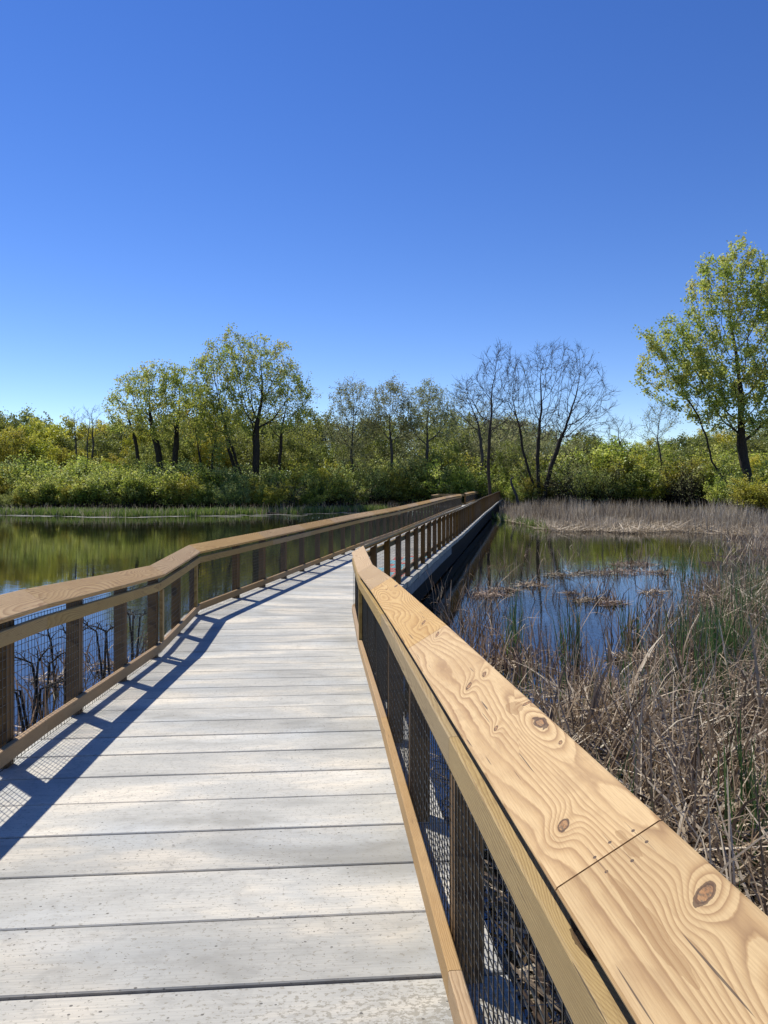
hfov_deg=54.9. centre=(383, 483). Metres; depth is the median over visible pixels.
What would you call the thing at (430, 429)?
pale tree
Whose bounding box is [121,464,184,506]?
shrub
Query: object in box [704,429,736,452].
yellow tree
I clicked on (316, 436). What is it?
pale tree
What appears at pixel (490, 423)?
bare tree
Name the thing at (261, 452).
pale tree
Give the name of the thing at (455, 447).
pale tree
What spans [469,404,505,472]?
twiggy tree
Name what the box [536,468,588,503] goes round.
shrub
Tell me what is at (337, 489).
shrub
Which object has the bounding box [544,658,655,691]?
debris mat
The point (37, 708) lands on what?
dead branch
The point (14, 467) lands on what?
shrub
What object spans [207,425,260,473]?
pale tree
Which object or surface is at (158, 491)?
shrub
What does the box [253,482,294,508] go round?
shrub
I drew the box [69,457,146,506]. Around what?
shrub
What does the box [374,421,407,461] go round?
pale tree
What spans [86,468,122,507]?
shrub
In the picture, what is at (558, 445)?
bare tree
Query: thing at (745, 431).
pale tree
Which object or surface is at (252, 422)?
pale tree
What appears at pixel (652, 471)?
shrub
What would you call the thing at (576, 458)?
shrub
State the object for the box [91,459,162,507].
shrub
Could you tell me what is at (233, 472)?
shrub
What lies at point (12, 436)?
yellow tree
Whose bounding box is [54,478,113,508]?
shrub
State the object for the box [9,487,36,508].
shrub
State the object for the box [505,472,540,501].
shrub
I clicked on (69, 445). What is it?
leafy tree
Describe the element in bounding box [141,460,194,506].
shrub
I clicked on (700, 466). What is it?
shrub
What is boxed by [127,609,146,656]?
dead branch
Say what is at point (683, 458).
shrub
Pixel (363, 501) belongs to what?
shrub
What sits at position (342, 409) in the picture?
budding tree
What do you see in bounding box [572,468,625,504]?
shrub
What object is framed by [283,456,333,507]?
shrub
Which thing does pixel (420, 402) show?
budding tree
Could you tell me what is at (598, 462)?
shrub
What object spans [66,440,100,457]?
leafy tree
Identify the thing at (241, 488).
shrub
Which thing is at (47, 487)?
shrub
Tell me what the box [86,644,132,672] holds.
debris mat
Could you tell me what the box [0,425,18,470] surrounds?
yellow tree
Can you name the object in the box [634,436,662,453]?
yellow tree
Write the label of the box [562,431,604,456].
pale tree
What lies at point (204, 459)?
yellow tree
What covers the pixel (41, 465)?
shrub
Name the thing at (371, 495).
shrub
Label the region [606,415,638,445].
bare tree
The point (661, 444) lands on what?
pale tree
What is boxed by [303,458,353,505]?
shrub
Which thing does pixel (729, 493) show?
shrub
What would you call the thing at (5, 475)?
shrub
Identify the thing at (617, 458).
shrub
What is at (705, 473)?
shrub
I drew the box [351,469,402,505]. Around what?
shrub
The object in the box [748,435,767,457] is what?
pale tree
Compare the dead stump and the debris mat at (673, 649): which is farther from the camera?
the dead stump
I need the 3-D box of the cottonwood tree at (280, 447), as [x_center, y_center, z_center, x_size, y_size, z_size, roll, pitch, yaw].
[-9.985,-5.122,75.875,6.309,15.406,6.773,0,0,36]
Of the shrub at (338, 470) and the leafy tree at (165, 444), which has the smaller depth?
the shrub at (338, 470)
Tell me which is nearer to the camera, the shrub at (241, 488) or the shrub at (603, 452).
the shrub at (241, 488)
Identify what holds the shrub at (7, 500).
on the ground at (709, 531)
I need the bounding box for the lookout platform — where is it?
[431,494,463,513]
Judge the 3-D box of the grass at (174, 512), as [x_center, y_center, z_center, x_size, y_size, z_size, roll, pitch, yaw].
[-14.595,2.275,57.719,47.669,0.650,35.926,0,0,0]
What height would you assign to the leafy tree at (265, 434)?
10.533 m
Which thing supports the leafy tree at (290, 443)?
on the ground at (709, 531)
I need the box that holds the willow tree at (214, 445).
[171,381,232,506]
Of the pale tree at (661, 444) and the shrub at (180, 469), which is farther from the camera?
the pale tree at (661, 444)
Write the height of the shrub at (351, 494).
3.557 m
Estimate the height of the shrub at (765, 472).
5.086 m
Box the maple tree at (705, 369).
[629,232,767,510]
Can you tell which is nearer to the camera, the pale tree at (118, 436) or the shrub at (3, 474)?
the shrub at (3, 474)
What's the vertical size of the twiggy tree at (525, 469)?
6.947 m
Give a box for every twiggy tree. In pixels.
[113,428,147,462]
[316,420,355,458]
[368,447,389,503]
[441,414,483,455]
[448,434,479,471]
[460,413,497,467]
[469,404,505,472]
[490,412,536,462]
[503,427,536,470]
[507,421,547,458]
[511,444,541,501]
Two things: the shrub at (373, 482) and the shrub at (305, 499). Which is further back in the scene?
the shrub at (373, 482)
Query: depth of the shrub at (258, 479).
68.42 m
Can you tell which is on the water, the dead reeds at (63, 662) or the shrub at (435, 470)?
the dead reeds at (63, 662)
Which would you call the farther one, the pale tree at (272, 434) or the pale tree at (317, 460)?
the pale tree at (272, 434)
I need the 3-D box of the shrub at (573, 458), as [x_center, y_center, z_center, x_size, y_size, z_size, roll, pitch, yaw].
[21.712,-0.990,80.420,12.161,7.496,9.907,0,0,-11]
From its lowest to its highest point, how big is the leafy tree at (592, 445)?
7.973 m
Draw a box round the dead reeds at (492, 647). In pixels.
[425,530,767,708]
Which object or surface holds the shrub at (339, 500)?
on the ground at (709, 531)
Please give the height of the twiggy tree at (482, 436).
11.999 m
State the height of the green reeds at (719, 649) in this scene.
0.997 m
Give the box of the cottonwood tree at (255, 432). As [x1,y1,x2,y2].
[181,323,314,506]
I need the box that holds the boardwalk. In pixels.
[0,499,527,1023]
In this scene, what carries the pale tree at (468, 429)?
on the ground at (709, 531)
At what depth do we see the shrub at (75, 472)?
71.87 m
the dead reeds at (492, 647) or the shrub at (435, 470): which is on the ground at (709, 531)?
the shrub at (435, 470)
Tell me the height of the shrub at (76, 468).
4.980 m
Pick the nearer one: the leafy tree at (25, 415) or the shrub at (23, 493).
the shrub at (23, 493)
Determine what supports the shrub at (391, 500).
on the ground at (709, 531)
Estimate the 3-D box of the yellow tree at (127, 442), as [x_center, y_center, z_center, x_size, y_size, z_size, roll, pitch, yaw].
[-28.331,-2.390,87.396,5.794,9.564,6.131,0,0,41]
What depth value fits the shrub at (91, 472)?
69.85 m
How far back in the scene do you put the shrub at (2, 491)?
68.92 m
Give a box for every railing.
[0,494,461,771]
[352,491,767,1023]
[464,491,487,504]
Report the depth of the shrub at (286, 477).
69.63 m
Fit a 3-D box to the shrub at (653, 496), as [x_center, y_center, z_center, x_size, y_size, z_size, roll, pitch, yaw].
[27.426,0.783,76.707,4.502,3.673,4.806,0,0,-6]
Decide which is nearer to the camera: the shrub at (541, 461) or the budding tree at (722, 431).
the shrub at (541, 461)
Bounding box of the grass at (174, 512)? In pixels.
[0,503,550,530]
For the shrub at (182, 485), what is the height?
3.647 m
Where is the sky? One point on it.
(376, 189)
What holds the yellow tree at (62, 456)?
on the ground at (709, 531)
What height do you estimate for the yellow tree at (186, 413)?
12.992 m
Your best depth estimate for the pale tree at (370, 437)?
95.36 m
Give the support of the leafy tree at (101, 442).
on the ground at (709, 531)
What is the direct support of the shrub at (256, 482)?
on the ground at (709, 531)
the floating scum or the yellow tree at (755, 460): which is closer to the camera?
the floating scum
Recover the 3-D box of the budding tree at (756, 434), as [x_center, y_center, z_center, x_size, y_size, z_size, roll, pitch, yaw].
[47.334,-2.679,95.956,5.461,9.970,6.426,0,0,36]
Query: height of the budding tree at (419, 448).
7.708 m
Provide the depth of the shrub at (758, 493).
57.95 m
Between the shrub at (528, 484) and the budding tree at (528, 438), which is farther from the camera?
the budding tree at (528, 438)
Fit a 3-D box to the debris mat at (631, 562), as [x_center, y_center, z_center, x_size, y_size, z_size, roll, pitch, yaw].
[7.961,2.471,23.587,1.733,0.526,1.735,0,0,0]
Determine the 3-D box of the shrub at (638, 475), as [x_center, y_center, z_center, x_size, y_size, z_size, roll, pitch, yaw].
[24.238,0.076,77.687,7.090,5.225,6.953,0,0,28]
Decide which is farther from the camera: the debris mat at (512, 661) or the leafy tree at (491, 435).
the leafy tree at (491, 435)
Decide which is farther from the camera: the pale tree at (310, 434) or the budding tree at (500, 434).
the budding tree at (500, 434)
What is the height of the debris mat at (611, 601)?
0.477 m
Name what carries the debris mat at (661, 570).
on the water
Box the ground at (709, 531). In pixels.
[0,496,767,581]
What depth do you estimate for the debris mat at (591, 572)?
21.11 m
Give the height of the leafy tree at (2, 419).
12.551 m
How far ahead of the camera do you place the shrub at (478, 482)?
77.12 m
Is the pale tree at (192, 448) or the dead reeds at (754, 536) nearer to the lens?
the dead reeds at (754, 536)
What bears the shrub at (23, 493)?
on the ground at (709, 531)
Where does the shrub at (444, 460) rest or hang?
on the ground at (709, 531)
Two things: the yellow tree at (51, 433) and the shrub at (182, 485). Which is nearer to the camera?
the shrub at (182, 485)
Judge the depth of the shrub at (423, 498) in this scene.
74.11 m
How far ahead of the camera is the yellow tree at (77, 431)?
94.43 m
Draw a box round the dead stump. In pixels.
[510,476,518,505]
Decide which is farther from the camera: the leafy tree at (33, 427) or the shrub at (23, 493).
the leafy tree at (33, 427)
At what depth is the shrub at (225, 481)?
71.40 m
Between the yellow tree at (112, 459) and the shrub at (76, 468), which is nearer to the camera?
the shrub at (76, 468)
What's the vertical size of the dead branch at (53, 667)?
0.990 m
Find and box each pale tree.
[107,417,153,454]
[168,436,201,469]
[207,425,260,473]
[228,407,276,465]
[237,435,277,475]
[262,423,314,468]
[280,407,330,457]
[283,421,325,471]
[293,441,337,503]
[299,411,350,466]
[316,442,357,473]
[334,428,377,474]
[345,417,394,459]
[355,414,408,467]
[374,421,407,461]
[392,414,439,459]
[412,417,478,460]
[428,441,469,480]
[437,408,486,463]
[491,418,529,460]
[491,439,532,486]
[529,429,568,462]
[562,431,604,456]
[605,438,632,451]
[650,437,681,455]
[679,433,727,458]
[713,442,737,457]
[726,424,764,441]
[748,425,767,451]
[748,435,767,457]
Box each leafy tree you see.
[0,410,25,430]
[4,403,52,436]
[7,415,65,439]
[43,431,80,461]
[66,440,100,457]
[77,428,129,501]
[96,421,133,459]
[125,439,156,466]
[139,429,194,471]
[144,425,192,464]
[220,424,251,471]
[238,419,286,471]
[259,431,316,503]
[300,411,340,469]
[465,416,515,461]
[514,419,554,462]
[577,437,611,458]
[657,429,708,455]
[664,442,695,462]
[681,431,727,452]
[726,433,767,459]
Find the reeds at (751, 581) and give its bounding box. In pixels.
[500,542,767,915]
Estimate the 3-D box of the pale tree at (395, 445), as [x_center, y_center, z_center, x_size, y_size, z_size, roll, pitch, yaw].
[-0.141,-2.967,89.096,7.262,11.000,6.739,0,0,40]
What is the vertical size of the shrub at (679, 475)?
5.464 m
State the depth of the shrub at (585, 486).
77.54 m
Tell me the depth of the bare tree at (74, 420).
77.92 m
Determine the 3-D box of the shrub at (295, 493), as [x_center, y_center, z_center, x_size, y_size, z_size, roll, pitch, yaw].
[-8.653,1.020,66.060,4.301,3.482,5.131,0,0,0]
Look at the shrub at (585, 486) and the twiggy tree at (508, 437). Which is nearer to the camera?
the shrub at (585, 486)
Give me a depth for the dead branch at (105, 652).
9.94 m
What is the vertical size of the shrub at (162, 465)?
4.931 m
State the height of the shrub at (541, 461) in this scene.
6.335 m
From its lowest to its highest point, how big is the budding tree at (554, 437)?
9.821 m
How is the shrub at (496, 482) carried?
on the ground at (709, 531)
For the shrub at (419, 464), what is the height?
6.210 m
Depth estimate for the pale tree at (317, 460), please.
78.59 m
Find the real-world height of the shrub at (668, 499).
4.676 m
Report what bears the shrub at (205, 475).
on the ground at (709, 531)
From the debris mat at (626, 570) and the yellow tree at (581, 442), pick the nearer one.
the debris mat at (626, 570)
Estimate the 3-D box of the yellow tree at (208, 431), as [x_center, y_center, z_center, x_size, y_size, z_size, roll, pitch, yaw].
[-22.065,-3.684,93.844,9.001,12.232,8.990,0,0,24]
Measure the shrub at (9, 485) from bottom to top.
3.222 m
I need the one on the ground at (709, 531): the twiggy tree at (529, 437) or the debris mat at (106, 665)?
the twiggy tree at (529, 437)
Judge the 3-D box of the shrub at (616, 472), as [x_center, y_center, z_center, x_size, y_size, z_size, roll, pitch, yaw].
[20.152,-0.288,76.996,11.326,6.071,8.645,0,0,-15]
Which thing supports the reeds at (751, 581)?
on the water
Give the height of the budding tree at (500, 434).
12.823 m
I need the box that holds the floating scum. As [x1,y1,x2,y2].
[20,511,432,517]
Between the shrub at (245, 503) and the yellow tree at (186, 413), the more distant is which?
the yellow tree at (186, 413)
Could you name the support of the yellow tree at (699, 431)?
on the ground at (709, 531)
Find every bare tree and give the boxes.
[64,404,106,463]
[446,383,502,499]
[447,338,532,494]
[481,336,620,505]
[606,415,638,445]
[635,397,683,502]
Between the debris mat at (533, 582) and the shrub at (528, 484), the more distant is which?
the shrub at (528, 484)
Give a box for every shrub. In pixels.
[0,455,55,505]
[0,463,59,505]
[0,466,16,485]
[0,477,17,506]
[0,491,15,507]
[1,477,24,507]
[5,452,103,505]
[5,482,45,507]
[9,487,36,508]
[10,475,61,508]
[13,468,74,507]
[32,460,105,506]
[36,477,88,507]
[47,460,114,506]
[49,476,85,507]
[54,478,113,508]
[66,469,142,508]
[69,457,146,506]
[76,460,135,506]
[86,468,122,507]
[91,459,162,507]
[93,468,152,509]
[100,468,177,509]
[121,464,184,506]
[137,457,225,507]
[140,474,180,508]
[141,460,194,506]
[152,459,224,507]
[158,462,203,506]
[159,472,210,508]
[159,483,193,509]
[161,464,228,505]
[180,482,229,509]
[185,463,263,507]
[186,462,257,505]
[197,468,242,506]
[208,462,289,504]
[208,481,250,507]
[225,475,255,505]
[232,474,279,507]
[236,491,252,508]
[241,483,274,507]
[250,479,274,506]
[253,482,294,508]
[254,469,298,499]
[260,466,319,507]
[263,476,306,508]
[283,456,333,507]
[288,485,328,506]
[290,460,376,506]
[298,470,355,507]
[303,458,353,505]
[321,474,354,505]
[326,474,376,506]
[334,453,401,504]
[341,485,371,505]
[347,459,407,505]
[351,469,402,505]
[355,474,386,504]
[358,460,432,505]
[367,451,456,503]
[376,455,431,504]
[377,489,406,506]
[383,467,428,504]
[403,473,440,502]
[404,446,474,501]
[405,447,495,494]
[409,460,468,497]
[415,458,477,499]
[429,472,473,502]
[439,473,477,498]
[465,469,494,497]
[477,462,502,486]
[483,472,531,504]
[486,468,505,493]
[493,459,566,504]
[500,489,526,505]
[504,450,562,481]
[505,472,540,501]
[507,482,538,505]
[517,474,563,504]
[518,449,628,501]
[533,460,600,505]
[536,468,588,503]
[543,446,630,501]
[543,454,635,505]
[549,442,631,503]
[552,463,603,503]
[558,435,678,501]
[567,450,633,500]
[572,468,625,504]
[579,460,647,505]
[581,448,650,503]
[591,459,664,505]
[594,439,679,501]
[607,473,661,504]
[628,465,685,504]
[630,473,669,505]
[632,451,698,501]
[643,470,694,505]
[645,452,709,503]
[654,457,715,504]
[660,457,719,506]
[664,470,708,505]
[665,442,767,501]
[667,455,766,505]
[670,455,719,504]
[678,455,719,502]
[701,473,755,509]
[707,452,764,471]
[712,459,767,509]
[723,481,767,511]
[727,473,767,515]
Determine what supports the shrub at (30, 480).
on the ground at (709, 531)
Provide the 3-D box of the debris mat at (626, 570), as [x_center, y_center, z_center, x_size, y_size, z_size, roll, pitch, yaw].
[7.066,2.469,21.518,2.106,0.472,1.414,0,0,0]
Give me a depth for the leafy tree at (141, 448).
80.67 m
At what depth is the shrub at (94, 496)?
65.14 m
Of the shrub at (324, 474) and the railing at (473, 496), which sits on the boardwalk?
the railing at (473, 496)
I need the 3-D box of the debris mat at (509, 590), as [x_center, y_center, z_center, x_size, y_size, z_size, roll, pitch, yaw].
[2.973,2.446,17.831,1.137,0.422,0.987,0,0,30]
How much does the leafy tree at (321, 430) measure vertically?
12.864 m
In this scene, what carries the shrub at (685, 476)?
on the ground at (709, 531)
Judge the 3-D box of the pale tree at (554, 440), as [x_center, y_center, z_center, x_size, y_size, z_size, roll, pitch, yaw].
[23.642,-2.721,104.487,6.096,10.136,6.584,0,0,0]
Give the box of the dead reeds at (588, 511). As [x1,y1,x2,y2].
[498,494,767,536]
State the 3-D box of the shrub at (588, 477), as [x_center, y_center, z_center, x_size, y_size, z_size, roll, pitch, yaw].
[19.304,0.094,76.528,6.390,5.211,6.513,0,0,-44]
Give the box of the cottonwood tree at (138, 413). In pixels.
[101,359,205,504]
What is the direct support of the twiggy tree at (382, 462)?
on the ground at (709, 531)
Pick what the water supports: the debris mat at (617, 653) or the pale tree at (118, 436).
the debris mat at (617, 653)
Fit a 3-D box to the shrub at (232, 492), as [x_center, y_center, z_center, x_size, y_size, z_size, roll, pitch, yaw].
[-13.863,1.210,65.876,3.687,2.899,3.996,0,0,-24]
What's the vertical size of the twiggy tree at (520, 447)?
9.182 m
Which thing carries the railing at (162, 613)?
on the boardwalk
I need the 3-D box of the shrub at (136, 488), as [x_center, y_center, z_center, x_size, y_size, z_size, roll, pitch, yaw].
[-22.783,0.662,65.861,4.877,4.067,5.135,0,0,1]
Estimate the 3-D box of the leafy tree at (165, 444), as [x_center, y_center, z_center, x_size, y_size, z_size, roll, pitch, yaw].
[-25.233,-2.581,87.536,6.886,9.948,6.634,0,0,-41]
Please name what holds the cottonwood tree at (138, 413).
on the ground at (709, 531)
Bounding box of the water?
[0,510,767,1023]
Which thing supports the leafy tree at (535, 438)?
on the ground at (709, 531)
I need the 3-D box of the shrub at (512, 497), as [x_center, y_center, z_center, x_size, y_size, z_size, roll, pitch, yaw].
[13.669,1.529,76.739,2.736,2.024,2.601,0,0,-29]
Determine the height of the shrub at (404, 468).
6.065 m
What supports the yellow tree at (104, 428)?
on the ground at (709, 531)
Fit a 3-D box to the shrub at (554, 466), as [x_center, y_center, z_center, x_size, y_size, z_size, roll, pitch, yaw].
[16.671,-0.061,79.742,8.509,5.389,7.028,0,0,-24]
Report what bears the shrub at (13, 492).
on the ground at (709, 531)
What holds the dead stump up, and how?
on the ground at (709, 531)
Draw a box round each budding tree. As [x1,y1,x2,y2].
[322,373,390,471]
[333,435,370,476]
[359,373,422,505]
[382,427,424,462]
[393,378,461,464]
[393,437,430,502]
[413,405,464,497]
[446,416,487,468]
[482,410,524,463]
[483,414,537,468]
[521,433,558,464]
[527,425,566,464]
[560,439,585,460]
[710,426,733,437]
[732,425,764,453]
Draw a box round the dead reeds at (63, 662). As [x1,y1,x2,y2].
[15,622,146,736]
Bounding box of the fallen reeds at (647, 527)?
[498,514,767,536]
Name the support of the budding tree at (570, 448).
on the ground at (709, 531)
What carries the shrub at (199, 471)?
on the ground at (709, 531)
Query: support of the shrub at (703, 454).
on the ground at (709, 531)
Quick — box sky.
[0,0,767,470]
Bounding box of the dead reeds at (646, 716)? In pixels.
[430,564,767,1023]
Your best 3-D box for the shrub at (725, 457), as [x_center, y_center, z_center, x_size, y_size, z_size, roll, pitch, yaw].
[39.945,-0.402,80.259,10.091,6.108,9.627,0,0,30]
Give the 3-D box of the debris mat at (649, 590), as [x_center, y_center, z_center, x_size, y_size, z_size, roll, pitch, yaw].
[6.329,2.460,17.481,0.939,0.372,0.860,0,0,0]
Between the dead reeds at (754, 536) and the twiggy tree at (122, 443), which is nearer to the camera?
the dead reeds at (754, 536)
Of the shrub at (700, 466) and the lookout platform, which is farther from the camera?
the shrub at (700, 466)
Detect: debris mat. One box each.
[24,659,63,684]
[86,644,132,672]
[461,580,513,598]
[485,646,542,671]
[488,579,524,593]
[510,573,551,587]
[538,561,582,577]
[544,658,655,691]
[558,585,592,594]
[563,565,611,575]
[563,587,623,602]
[584,588,633,606]
[593,559,655,574]
[597,639,648,664]
[604,642,700,667]
[609,554,657,566]
[627,632,722,661]
[634,583,665,593]
[650,564,672,573]
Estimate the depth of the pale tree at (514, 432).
112.85 m
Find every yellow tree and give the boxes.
[0,418,8,435]
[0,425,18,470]
[0,425,41,476]
[3,415,72,459]
[8,432,63,470]
[44,444,77,469]
[50,413,95,444]
[58,448,102,472]
[76,421,121,464]
[81,419,123,436]
[100,452,129,468]
[118,422,167,465]
[156,408,207,463]
[182,410,240,466]
[190,425,232,474]
[568,429,593,456]
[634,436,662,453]
[681,427,714,452]
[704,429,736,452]
[737,453,767,477]
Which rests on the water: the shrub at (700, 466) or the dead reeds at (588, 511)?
the dead reeds at (588, 511)
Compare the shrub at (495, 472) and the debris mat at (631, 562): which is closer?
the debris mat at (631, 562)
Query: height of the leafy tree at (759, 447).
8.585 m
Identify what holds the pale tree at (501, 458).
on the ground at (709, 531)
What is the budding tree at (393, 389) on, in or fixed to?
on the ground at (709, 531)
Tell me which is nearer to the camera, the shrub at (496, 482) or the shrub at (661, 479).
the shrub at (661, 479)
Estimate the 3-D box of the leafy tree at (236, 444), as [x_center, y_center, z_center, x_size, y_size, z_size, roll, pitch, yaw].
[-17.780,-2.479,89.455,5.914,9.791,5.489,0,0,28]
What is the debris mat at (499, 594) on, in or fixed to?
on the water
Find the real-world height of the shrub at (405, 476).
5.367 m
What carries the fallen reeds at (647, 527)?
on the ground at (709, 531)
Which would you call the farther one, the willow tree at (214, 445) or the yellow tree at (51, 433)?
the yellow tree at (51, 433)
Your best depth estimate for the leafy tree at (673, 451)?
85.93 m
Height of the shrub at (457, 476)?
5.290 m
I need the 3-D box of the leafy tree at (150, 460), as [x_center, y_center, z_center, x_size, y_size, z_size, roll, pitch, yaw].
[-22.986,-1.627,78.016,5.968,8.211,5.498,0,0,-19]
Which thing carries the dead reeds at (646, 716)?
in the water
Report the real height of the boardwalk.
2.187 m
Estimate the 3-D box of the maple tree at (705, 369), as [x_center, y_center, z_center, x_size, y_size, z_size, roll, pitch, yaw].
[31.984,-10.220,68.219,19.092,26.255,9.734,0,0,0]
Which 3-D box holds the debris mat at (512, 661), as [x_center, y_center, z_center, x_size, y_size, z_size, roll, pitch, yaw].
[1.698,2.449,10.507,1.100,0.527,0.929,0,0,-14]
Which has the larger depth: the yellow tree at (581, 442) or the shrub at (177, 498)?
the yellow tree at (581, 442)
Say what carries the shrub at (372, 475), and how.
on the ground at (709, 531)
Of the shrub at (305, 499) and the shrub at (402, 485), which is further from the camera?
the shrub at (402, 485)
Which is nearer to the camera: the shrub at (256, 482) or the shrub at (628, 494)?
the shrub at (256, 482)
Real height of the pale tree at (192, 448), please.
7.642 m
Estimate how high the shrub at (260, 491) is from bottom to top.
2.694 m
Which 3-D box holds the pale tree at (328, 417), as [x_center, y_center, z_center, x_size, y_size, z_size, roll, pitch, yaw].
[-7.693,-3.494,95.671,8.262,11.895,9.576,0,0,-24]
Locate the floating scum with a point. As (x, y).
(144, 517)
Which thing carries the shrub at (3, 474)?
on the ground at (709, 531)
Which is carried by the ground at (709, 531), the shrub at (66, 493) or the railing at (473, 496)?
the shrub at (66, 493)
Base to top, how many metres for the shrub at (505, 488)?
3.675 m
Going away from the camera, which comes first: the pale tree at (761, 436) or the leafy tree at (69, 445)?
the leafy tree at (69, 445)
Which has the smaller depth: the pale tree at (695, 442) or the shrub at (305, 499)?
the shrub at (305, 499)
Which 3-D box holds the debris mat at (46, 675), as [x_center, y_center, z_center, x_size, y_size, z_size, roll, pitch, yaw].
[-4.495,2.479,9.770,1.112,0.422,0.724,0,0,-15]
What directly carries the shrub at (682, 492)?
on the ground at (709, 531)
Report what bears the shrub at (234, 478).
on the ground at (709, 531)
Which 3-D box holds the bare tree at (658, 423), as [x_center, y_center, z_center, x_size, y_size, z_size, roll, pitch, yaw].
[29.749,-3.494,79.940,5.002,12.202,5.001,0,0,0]
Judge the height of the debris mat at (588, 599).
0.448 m
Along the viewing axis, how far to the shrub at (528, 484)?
76.08 m
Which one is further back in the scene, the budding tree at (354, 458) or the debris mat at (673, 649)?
the budding tree at (354, 458)
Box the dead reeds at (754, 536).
[686,518,767,626]
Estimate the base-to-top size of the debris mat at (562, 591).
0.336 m
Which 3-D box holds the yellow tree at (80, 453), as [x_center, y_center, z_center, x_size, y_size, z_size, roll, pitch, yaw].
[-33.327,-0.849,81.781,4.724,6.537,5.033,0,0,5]
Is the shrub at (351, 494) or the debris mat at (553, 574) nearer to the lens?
the debris mat at (553, 574)
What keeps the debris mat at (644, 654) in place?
on the water
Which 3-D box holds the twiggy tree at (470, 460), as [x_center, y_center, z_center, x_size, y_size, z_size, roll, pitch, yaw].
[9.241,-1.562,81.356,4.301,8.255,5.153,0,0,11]
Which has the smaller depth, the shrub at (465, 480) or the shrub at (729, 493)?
the shrub at (729, 493)
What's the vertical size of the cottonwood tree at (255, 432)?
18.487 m
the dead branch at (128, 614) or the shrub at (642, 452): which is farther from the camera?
the shrub at (642, 452)
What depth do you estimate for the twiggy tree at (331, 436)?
89.12 m
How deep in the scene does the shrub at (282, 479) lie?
71.14 m
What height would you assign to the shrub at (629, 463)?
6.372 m
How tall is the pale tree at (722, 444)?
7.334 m
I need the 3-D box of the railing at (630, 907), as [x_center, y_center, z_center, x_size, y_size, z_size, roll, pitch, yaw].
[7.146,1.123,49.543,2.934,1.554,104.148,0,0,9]
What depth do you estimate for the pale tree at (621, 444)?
96.18 m
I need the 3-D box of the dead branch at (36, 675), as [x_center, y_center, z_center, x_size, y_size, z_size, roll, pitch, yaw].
[-3.842,2.217,8.136,0.688,0.871,0.481,0,0,-21]
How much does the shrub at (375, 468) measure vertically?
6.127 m
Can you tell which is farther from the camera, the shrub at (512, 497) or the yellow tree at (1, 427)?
the yellow tree at (1, 427)
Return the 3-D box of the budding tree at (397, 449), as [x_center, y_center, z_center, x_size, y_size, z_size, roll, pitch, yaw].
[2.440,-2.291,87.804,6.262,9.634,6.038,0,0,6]
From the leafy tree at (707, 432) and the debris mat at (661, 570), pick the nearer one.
the debris mat at (661, 570)
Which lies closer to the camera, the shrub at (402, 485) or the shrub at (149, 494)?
the shrub at (149, 494)
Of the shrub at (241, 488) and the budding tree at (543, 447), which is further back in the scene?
the budding tree at (543, 447)
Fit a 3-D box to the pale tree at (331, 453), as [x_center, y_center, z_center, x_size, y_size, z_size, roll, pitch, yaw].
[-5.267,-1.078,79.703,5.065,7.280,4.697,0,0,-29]
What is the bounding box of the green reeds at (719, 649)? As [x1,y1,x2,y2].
[502,578,767,896]
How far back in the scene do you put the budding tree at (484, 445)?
87.39 m
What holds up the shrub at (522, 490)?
on the ground at (709, 531)
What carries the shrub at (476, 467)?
on the ground at (709, 531)
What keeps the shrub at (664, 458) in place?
on the ground at (709, 531)
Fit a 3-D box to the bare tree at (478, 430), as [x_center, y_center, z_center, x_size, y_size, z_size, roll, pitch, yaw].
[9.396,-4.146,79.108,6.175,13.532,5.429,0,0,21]
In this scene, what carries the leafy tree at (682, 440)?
on the ground at (709, 531)
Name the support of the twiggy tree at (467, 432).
on the ground at (709, 531)
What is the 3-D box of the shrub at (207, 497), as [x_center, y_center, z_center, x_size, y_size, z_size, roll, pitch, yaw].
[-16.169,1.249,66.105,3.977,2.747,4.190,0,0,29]
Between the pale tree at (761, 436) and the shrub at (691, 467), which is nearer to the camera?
the shrub at (691, 467)
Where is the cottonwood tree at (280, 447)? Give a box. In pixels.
[255,360,320,474]
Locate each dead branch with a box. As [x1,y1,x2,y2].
[15,643,65,715]
[15,677,65,732]
[35,616,93,688]
[84,620,113,676]
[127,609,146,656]
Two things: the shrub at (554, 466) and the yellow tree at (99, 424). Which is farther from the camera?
the yellow tree at (99, 424)
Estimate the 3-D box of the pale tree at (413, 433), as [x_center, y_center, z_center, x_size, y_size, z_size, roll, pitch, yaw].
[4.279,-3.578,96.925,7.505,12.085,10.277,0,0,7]
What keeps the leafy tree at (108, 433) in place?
on the ground at (709, 531)
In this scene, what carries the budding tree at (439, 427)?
on the ground at (709, 531)
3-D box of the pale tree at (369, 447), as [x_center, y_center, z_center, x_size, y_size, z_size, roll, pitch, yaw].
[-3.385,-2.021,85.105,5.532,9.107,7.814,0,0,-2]
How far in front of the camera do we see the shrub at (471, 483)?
75.25 m
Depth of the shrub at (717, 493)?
70.38 m

